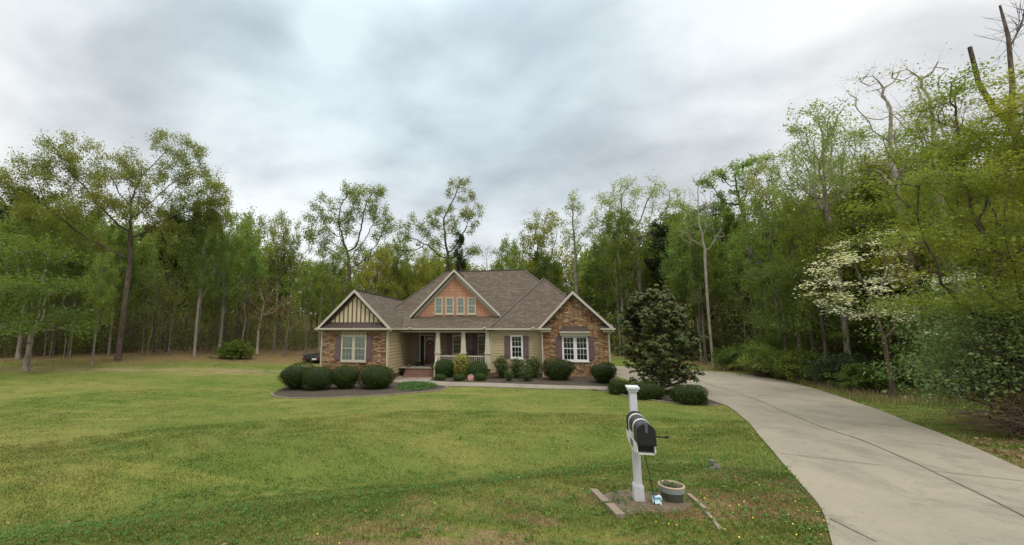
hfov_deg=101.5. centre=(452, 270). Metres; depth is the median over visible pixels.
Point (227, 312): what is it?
sapling
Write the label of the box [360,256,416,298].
woodland tree
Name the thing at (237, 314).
sapling
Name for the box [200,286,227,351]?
sapling
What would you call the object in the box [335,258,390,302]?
woodland tree
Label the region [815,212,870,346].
woodland tree
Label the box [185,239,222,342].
woodland tree
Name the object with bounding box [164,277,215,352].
sapling
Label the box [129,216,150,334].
woodland tree
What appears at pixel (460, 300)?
window
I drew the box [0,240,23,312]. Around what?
woodland tree
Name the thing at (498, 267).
woodland tree
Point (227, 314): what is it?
sapling
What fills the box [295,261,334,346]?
woodland tree
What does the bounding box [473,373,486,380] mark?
globe shrub
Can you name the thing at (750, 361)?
edge bush
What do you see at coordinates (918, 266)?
woodland tree
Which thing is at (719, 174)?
hardwood tree
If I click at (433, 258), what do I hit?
woodland tree
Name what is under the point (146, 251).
woodland tree
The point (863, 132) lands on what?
elm tree
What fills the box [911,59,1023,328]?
elm tree
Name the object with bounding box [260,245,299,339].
woodland tree
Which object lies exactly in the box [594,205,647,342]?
woodland tree
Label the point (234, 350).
wild bush
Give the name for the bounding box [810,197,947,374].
woodland tree
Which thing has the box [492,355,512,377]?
leggy shrub
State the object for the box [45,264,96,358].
sapling
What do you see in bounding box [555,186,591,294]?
poplar tree
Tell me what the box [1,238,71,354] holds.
woodland tree
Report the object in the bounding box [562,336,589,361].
window
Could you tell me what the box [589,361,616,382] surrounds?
corner bush
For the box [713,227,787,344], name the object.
woodland tree
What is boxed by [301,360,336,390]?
round bush
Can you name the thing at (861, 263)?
woodland tree
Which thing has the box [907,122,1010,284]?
woodland tree
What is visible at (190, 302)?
sapling
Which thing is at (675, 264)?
woodland tree
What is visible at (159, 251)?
pine tree
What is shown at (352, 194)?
oak tree
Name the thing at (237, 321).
woodland tree
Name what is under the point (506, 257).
hardwood tree
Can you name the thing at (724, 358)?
edge bush
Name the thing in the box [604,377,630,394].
boxwood
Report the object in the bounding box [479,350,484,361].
rocking chair
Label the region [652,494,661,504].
fabric scrap
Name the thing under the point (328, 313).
woodland tree
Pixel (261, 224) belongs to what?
hardwood tree
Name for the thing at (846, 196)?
woodland tree
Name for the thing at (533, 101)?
sky
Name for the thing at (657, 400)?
bed edging
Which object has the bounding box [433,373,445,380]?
globe shrub
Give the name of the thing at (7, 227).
hardwood tree
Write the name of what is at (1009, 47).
dead tree
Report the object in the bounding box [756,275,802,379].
sapling
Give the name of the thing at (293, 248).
hardwood tree
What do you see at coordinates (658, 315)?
magnolia tree
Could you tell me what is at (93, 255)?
woodland tree
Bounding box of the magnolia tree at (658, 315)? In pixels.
[612,284,707,392]
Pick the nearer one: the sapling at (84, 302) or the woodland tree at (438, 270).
the sapling at (84, 302)
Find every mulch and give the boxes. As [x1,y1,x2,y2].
[273,380,444,396]
[431,376,617,385]
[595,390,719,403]
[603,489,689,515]
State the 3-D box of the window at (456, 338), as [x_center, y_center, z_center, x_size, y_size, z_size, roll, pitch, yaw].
[0.370,6.057,34.127,0.870,1.699,0.090,-1,-8,11]
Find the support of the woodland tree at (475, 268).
on the ground at (169, 375)
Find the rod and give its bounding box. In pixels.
[644,455,654,503]
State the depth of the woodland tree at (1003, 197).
19.40 m
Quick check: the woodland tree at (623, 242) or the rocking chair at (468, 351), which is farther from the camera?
the woodland tree at (623, 242)
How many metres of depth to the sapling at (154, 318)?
46.36 m
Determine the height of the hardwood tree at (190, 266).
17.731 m
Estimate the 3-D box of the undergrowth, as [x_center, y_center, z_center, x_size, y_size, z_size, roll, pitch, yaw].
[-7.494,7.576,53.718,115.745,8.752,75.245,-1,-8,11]
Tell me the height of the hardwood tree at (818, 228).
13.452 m
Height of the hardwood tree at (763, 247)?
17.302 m
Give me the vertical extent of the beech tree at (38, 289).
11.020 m
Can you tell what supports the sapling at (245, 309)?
on the ground at (169, 375)
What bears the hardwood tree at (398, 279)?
on the ground at (169, 375)
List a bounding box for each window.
[340,335,366,362]
[434,297,442,314]
[445,297,453,314]
[452,334,461,354]
[456,297,464,314]
[467,297,476,314]
[477,334,485,354]
[510,335,523,358]
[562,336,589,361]
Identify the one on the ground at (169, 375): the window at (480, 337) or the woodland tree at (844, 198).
the woodland tree at (844, 198)
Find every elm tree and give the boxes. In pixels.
[768,108,1021,343]
[827,55,1023,419]
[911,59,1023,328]
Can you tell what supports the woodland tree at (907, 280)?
on the ground at (169, 375)
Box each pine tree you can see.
[0,186,48,347]
[121,225,172,345]
[127,208,207,346]
[162,219,201,341]
[453,229,466,270]
[607,233,639,337]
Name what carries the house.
on the ground at (169, 375)
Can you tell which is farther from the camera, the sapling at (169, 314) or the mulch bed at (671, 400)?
the sapling at (169, 314)
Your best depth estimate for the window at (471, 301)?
33.81 m
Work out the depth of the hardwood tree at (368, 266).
57.17 m
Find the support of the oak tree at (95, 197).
on the ground at (169, 375)
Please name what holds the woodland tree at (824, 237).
on the ground at (169, 375)
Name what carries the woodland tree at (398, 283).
on the ground at (169, 375)
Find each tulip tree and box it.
[582,167,688,328]
[741,138,863,355]
[766,90,871,359]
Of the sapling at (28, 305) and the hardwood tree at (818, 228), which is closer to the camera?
the hardwood tree at (818, 228)
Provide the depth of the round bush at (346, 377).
25.25 m
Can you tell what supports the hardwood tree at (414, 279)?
on the ground at (169, 375)
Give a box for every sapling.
[1,283,62,332]
[11,280,47,327]
[15,292,74,358]
[33,295,79,356]
[34,272,75,357]
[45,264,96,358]
[47,290,89,358]
[57,289,92,357]
[96,294,145,333]
[116,265,170,355]
[127,297,174,356]
[129,261,184,352]
[141,271,208,355]
[154,281,194,351]
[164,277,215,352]
[179,290,218,335]
[184,280,235,352]
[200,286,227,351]
[211,289,242,342]
[212,279,246,339]
[218,267,271,340]
[225,269,259,339]
[228,276,268,338]
[253,274,296,353]
[268,286,316,356]
[270,289,303,355]
[286,263,325,353]
[601,284,628,349]
[684,274,729,363]
[713,287,762,365]
[736,263,782,343]
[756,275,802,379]
[810,284,865,344]
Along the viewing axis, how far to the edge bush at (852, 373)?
21.87 m
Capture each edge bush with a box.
[708,344,749,370]
[725,340,794,378]
[740,332,816,373]
[754,343,825,384]
[802,347,896,387]
[822,362,906,392]
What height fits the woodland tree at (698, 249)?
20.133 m
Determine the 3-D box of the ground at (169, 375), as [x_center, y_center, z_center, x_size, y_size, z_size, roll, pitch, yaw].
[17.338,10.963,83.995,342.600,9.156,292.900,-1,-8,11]
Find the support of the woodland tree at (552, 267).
on the ground at (169, 375)
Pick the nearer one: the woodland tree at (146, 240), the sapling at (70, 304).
the sapling at (70, 304)
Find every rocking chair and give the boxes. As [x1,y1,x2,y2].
[467,350,473,361]
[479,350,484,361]
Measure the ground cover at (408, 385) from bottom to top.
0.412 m
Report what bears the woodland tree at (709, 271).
on the ground at (169, 375)
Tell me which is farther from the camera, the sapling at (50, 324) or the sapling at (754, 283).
the sapling at (50, 324)
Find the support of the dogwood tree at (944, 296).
on the ground at (169, 375)
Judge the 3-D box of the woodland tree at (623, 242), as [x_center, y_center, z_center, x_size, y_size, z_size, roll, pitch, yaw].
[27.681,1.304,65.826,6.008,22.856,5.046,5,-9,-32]
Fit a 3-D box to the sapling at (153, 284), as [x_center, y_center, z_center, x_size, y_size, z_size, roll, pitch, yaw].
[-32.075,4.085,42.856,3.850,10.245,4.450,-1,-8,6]
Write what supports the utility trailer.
on the ground at (169, 375)
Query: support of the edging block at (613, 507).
on the ground at (169, 375)
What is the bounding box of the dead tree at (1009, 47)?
[882,0,1023,203]
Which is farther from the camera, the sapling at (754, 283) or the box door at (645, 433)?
the sapling at (754, 283)
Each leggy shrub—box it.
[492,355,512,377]
[503,369,514,380]
[509,355,523,378]
[514,364,534,380]
[523,351,542,377]
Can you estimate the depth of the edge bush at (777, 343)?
30.93 m
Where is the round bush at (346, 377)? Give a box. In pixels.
[330,361,359,389]
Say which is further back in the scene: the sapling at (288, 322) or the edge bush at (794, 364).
the sapling at (288, 322)
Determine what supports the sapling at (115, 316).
on the ground at (169, 375)
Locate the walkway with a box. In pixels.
[393,375,608,389]
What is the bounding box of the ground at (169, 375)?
[0,313,1023,544]
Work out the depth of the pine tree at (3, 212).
52.03 m
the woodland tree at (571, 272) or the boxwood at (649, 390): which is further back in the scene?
the woodland tree at (571, 272)
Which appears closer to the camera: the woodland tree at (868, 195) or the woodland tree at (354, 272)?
the woodland tree at (868, 195)
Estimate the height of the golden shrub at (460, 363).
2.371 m
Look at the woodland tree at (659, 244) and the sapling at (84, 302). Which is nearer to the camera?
the sapling at (84, 302)
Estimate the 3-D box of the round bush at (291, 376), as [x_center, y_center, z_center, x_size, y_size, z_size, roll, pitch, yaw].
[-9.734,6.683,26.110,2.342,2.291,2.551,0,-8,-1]
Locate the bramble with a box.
[924,385,1023,441]
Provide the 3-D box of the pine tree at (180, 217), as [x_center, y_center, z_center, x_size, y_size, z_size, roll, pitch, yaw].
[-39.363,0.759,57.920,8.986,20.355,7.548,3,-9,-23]
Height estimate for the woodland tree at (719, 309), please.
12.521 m
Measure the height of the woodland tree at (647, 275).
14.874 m
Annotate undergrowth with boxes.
[0,258,1023,396]
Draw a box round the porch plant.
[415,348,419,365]
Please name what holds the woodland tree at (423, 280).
on the ground at (169, 375)
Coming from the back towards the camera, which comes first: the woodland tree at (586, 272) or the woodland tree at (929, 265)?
the woodland tree at (586, 272)
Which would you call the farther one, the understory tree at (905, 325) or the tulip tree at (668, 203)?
the tulip tree at (668, 203)
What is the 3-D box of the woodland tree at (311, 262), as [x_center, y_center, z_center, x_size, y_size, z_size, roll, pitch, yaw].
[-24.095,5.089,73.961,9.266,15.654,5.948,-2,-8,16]
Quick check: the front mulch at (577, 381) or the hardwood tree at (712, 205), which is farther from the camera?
the hardwood tree at (712, 205)
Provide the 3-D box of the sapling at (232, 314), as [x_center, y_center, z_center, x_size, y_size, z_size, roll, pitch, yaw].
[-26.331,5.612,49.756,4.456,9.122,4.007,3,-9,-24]
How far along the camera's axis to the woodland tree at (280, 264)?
64.85 m
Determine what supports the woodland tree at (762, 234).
on the ground at (169, 375)
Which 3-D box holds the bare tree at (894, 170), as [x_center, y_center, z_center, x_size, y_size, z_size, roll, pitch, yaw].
[26.918,-3.111,24.700,5.760,20.460,8.775,-6,-10,39]
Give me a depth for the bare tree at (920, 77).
23.03 m
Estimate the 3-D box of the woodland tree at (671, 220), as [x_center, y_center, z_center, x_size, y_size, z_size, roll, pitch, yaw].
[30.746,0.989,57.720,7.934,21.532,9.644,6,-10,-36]
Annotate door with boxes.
[425,336,434,363]
[636,422,656,445]
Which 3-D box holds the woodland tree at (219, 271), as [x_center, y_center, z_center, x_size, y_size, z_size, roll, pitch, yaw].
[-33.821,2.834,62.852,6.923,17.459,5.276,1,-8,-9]
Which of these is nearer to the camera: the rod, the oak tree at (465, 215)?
the rod
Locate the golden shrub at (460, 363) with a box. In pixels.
[452,352,470,376]
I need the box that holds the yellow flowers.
[317,433,825,543]
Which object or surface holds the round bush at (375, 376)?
on the mulch at (332, 391)
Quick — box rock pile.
[704,459,720,468]
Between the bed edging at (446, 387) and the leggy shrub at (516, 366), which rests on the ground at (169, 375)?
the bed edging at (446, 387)
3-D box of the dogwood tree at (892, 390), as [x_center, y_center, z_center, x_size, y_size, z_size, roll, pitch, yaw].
[20.337,2.126,20.182,7.841,8.716,4.139,2,-8,-11]
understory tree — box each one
[842,257,933,381]
[880,280,979,397]
[908,244,1023,379]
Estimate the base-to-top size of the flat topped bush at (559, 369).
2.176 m
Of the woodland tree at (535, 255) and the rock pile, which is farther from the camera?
the woodland tree at (535, 255)
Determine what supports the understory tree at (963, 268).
on the ground at (169, 375)
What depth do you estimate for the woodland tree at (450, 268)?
72.53 m
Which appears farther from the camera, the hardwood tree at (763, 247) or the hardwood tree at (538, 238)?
the hardwood tree at (538, 238)
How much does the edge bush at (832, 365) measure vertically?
2.491 m
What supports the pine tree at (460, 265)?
on the ground at (169, 375)
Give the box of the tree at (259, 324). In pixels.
[241,269,289,353]
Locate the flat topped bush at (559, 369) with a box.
[541,357,575,380]
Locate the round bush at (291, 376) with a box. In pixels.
[277,360,313,389]
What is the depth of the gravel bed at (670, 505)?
6.10 m
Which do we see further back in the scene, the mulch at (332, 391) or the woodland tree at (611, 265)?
the woodland tree at (611, 265)
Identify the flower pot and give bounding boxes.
[655,479,684,502]
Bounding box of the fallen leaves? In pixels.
[2,348,1023,544]
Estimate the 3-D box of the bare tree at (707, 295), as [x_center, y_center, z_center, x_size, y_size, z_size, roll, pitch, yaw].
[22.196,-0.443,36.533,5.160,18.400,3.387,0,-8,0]
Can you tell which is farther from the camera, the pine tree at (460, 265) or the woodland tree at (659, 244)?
the pine tree at (460, 265)
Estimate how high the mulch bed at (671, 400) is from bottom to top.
0.320 m
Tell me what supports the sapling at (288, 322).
on the ground at (169, 375)
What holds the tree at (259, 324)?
on the ground at (169, 375)
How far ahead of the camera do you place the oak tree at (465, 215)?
65.29 m
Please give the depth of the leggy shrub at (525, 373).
27.22 m
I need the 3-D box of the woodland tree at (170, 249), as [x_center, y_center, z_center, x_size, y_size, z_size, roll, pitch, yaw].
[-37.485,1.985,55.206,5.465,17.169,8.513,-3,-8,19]
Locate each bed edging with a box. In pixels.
[271,386,447,398]
[590,388,719,405]
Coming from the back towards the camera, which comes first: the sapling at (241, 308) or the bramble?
the sapling at (241, 308)
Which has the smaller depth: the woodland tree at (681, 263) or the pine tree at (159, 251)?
the woodland tree at (681, 263)
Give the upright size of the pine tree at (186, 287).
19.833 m
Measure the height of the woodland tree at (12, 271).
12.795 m
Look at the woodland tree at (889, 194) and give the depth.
30.37 m
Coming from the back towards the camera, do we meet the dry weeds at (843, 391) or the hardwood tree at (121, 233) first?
the hardwood tree at (121, 233)
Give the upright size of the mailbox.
1.791 m
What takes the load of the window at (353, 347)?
in the house
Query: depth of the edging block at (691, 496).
6.17 m
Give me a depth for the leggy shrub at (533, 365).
28.86 m
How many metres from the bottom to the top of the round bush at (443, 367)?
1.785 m
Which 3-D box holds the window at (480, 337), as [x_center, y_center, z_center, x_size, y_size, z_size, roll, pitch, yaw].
[2.423,5.999,33.744,0.891,1.700,0.090,-1,-8,11]
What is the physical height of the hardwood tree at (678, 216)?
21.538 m
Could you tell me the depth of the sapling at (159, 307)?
42.31 m
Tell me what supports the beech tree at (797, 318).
on the ground at (169, 375)
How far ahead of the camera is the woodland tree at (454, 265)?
71.57 m
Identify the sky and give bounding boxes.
[0,0,1023,313]
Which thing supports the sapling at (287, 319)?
on the ground at (169, 375)
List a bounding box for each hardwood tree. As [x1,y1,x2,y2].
[0,185,91,358]
[3,189,117,353]
[78,247,127,364]
[94,222,139,355]
[173,196,234,357]
[182,206,270,353]
[226,203,280,344]
[263,209,307,345]
[304,244,361,316]
[350,242,403,297]
[375,235,418,299]
[397,255,432,299]
[489,233,530,270]
[503,207,579,288]
[582,230,634,349]
[654,197,702,309]
[685,149,786,343]
[697,197,752,345]
[723,179,822,339]
[773,190,864,380]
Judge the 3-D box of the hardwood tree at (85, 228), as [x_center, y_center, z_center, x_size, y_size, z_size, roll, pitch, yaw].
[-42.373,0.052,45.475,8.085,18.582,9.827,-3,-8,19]
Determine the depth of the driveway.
7.53 m
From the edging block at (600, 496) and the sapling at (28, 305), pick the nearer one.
the edging block at (600, 496)
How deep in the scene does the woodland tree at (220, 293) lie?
63.85 m
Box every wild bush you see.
[207,339,258,359]
[855,266,1023,425]
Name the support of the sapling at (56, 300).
on the ground at (169, 375)
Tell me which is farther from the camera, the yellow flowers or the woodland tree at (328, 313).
the woodland tree at (328, 313)
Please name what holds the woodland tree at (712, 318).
on the ground at (169, 375)
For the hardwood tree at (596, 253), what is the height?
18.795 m
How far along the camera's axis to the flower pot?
6.16 m
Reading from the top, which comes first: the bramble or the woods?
the woods
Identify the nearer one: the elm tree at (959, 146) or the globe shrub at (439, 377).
the elm tree at (959, 146)
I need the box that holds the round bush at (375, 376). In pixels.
[357,363,395,389]
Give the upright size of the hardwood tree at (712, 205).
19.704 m
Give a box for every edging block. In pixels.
[590,489,608,503]
[606,503,624,518]
[686,493,707,510]
[705,512,723,530]
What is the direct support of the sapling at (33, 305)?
on the ground at (169, 375)
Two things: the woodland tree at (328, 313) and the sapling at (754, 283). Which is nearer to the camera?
the sapling at (754, 283)
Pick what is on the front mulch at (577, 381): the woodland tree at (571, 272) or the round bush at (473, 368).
the round bush at (473, 368)
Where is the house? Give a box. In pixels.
[315,269,615,378]
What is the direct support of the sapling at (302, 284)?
on the ground at (169, 375)
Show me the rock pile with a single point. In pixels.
(713, 463)
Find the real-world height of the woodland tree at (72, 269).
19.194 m
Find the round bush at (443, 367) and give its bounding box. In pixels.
[431,356,453,376]
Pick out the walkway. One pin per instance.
(399, 379)
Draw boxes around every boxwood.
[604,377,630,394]
[631,379,666,399]
[668,375,711,405]
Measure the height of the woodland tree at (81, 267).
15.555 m
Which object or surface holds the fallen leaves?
on the ground at (169, 375)
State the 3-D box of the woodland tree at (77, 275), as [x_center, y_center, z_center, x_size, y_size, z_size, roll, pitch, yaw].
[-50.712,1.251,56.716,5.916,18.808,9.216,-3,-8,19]
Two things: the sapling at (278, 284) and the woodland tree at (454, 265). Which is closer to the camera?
the sapling at (278, 284)
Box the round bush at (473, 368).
[466,360,488,375]
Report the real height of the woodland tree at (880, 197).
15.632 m
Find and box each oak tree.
[0,124,234,360]
[299,179,400,293]
[389,176,485,271]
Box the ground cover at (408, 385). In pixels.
[395,381,437,390]
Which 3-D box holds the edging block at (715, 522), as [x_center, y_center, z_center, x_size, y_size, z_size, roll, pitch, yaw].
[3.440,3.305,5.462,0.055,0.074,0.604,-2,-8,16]
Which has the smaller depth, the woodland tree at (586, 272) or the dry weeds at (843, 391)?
the dry weeds at (843, 391)
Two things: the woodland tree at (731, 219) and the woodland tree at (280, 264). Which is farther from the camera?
the woodland tree at (280, 264)
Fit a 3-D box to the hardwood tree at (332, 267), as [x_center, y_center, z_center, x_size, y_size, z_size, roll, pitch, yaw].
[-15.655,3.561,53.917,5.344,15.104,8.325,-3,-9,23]
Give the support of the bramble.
on the ground at (169, 375)
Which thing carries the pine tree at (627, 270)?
on the ground at (169, 375)
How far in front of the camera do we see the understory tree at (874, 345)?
26.82 m
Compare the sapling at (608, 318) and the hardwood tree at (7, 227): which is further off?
the sapling at (608, 318)
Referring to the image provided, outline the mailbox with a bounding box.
[625,385,668,501]
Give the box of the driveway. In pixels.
[613,366,1023,544]
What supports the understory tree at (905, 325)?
on the ground at (169, 375)
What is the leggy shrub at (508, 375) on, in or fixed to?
on the front mulch at (577, 381)
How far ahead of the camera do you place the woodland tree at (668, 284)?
46.76 m
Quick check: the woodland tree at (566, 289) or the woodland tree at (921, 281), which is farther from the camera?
the woodland tree at (566, 289)
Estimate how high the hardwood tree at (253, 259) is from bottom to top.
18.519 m
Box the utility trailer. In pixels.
[301,350,319,360]
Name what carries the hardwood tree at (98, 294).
on the ground at (169, 375)
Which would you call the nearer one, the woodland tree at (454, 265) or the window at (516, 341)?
the window at (516, 341)
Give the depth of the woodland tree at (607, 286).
68.58 m
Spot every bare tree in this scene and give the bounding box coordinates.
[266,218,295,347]
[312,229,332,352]
[482,244,492,269]
[672,169,726,367]
[835,59,944,387]
[866,42,990,392]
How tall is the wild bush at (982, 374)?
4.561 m
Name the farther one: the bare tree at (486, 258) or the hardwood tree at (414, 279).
the bare tree at (486, 258)
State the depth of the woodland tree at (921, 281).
25.11 m
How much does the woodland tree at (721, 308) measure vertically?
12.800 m
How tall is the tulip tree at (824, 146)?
19.283 m
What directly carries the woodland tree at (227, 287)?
on the ground at (169, 375)
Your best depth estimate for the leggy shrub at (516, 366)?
29.08 m
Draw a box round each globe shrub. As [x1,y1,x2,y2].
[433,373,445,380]
[451,373,466,380]
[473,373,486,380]
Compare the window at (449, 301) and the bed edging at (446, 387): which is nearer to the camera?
the bed edging at (446, 387)
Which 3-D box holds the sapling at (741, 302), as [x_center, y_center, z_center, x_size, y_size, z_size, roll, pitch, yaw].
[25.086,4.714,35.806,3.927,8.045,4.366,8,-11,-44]
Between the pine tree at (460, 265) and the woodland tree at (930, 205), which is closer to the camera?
the woodland tree at (930, 205)
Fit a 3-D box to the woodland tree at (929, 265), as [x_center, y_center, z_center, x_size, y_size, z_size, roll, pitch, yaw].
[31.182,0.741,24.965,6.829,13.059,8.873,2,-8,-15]
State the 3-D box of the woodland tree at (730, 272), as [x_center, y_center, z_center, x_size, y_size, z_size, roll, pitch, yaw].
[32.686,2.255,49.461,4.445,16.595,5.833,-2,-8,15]
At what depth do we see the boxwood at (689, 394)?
18.19 m
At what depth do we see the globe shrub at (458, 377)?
28.36 m
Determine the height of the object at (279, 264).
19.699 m
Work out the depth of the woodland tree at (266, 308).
63.37 m
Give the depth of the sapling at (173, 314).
43.66 m
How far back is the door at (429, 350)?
34.47 m
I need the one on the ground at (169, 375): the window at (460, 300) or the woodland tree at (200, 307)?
the woodland tree at (200, 307)
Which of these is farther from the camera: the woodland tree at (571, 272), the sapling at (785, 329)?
the woodland tree at (571, 272)
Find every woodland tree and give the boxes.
[0,233,22,304]
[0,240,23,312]
[1,217,24,294]
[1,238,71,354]
[30,218,93,353]
[32,210,95,335]
[58,222,102,321]
[75,216,115,348]
[91,239,163,312]
[95,218,162,351]
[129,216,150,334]
[139,223,199,347]
[170,210,218,344]
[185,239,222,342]
[189,246,209,348]
[204,262,233,346]
[207,233,233,344]
[208,234,242,332]
[216,234,260,336]
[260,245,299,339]
[263,243,274,343]
[267,234,293,341]
[295,257,341,341]
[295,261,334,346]
[309,268,350,315]
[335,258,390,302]
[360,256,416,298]
[385,260,409,298]
[403,264,434,298]
[414,245,444,284]
[424,258,445,279]
[434,264,466,276]
[436,254,473,277]
[452,263,479,270]
[490,262,513,269]
[524,249,560,287]
[532,255,565,291]
[545,263,573,294]
[561,249,582,290]
[574,255,614,310]
[593,234,634,345]
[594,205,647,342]
[607,227,623,348]
[616,209,643,339]
[623,251,661,349]
[642,220,673,302]
[643,209,695,290]
[655,235,701,355]
[657,231,701,357]
[659,199,726,361]
[672,231,726,361]
[685,208,712,347]
[704,252,727,343]
[706,228,739,328]
[709,252,755,346]
[710,233,717,352]
[713,209,756,339]
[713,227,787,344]
[752,231,779,341]
[789,188,872,303]
[802,195,908,365]
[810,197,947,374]
[812,156,924,366]
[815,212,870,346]
[827,172,870,353]
[832,144,994,288]
[855,141,918,296]
[857,156,947,336]
[862,173,1014,337]
[875,175,1022,339]
[878,202,1023,321]
[884,172,1018,295]
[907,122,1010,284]
[918,160,1023,397]
[977,142,1023,292]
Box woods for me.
[0,185,1022,367]
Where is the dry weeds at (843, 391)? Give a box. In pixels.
[697,365,983,406]
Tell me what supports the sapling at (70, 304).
on the ground at (169, 375)
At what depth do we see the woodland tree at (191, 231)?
62.33 m
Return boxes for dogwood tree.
[793,228,941,398]
[923,271,1014,404]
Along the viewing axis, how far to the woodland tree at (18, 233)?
51.82 m
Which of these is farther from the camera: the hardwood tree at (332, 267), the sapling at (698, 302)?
the hardwood tree at (332, 267)
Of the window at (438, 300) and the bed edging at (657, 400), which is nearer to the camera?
the bed edging at (657, 400)
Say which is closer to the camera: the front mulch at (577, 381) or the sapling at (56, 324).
the front mulch at (577, 381)
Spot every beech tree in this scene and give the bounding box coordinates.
[0,230,112,370]
[740,199,865,374]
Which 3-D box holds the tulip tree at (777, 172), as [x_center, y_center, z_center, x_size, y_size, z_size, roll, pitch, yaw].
[27.182,-1.255,31.941,7.668,18.840,4.877,-6,-10,36]
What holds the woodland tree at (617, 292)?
on the ground at (169, 375)
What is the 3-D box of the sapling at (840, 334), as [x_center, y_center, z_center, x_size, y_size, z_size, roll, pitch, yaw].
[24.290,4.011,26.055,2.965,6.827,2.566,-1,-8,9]

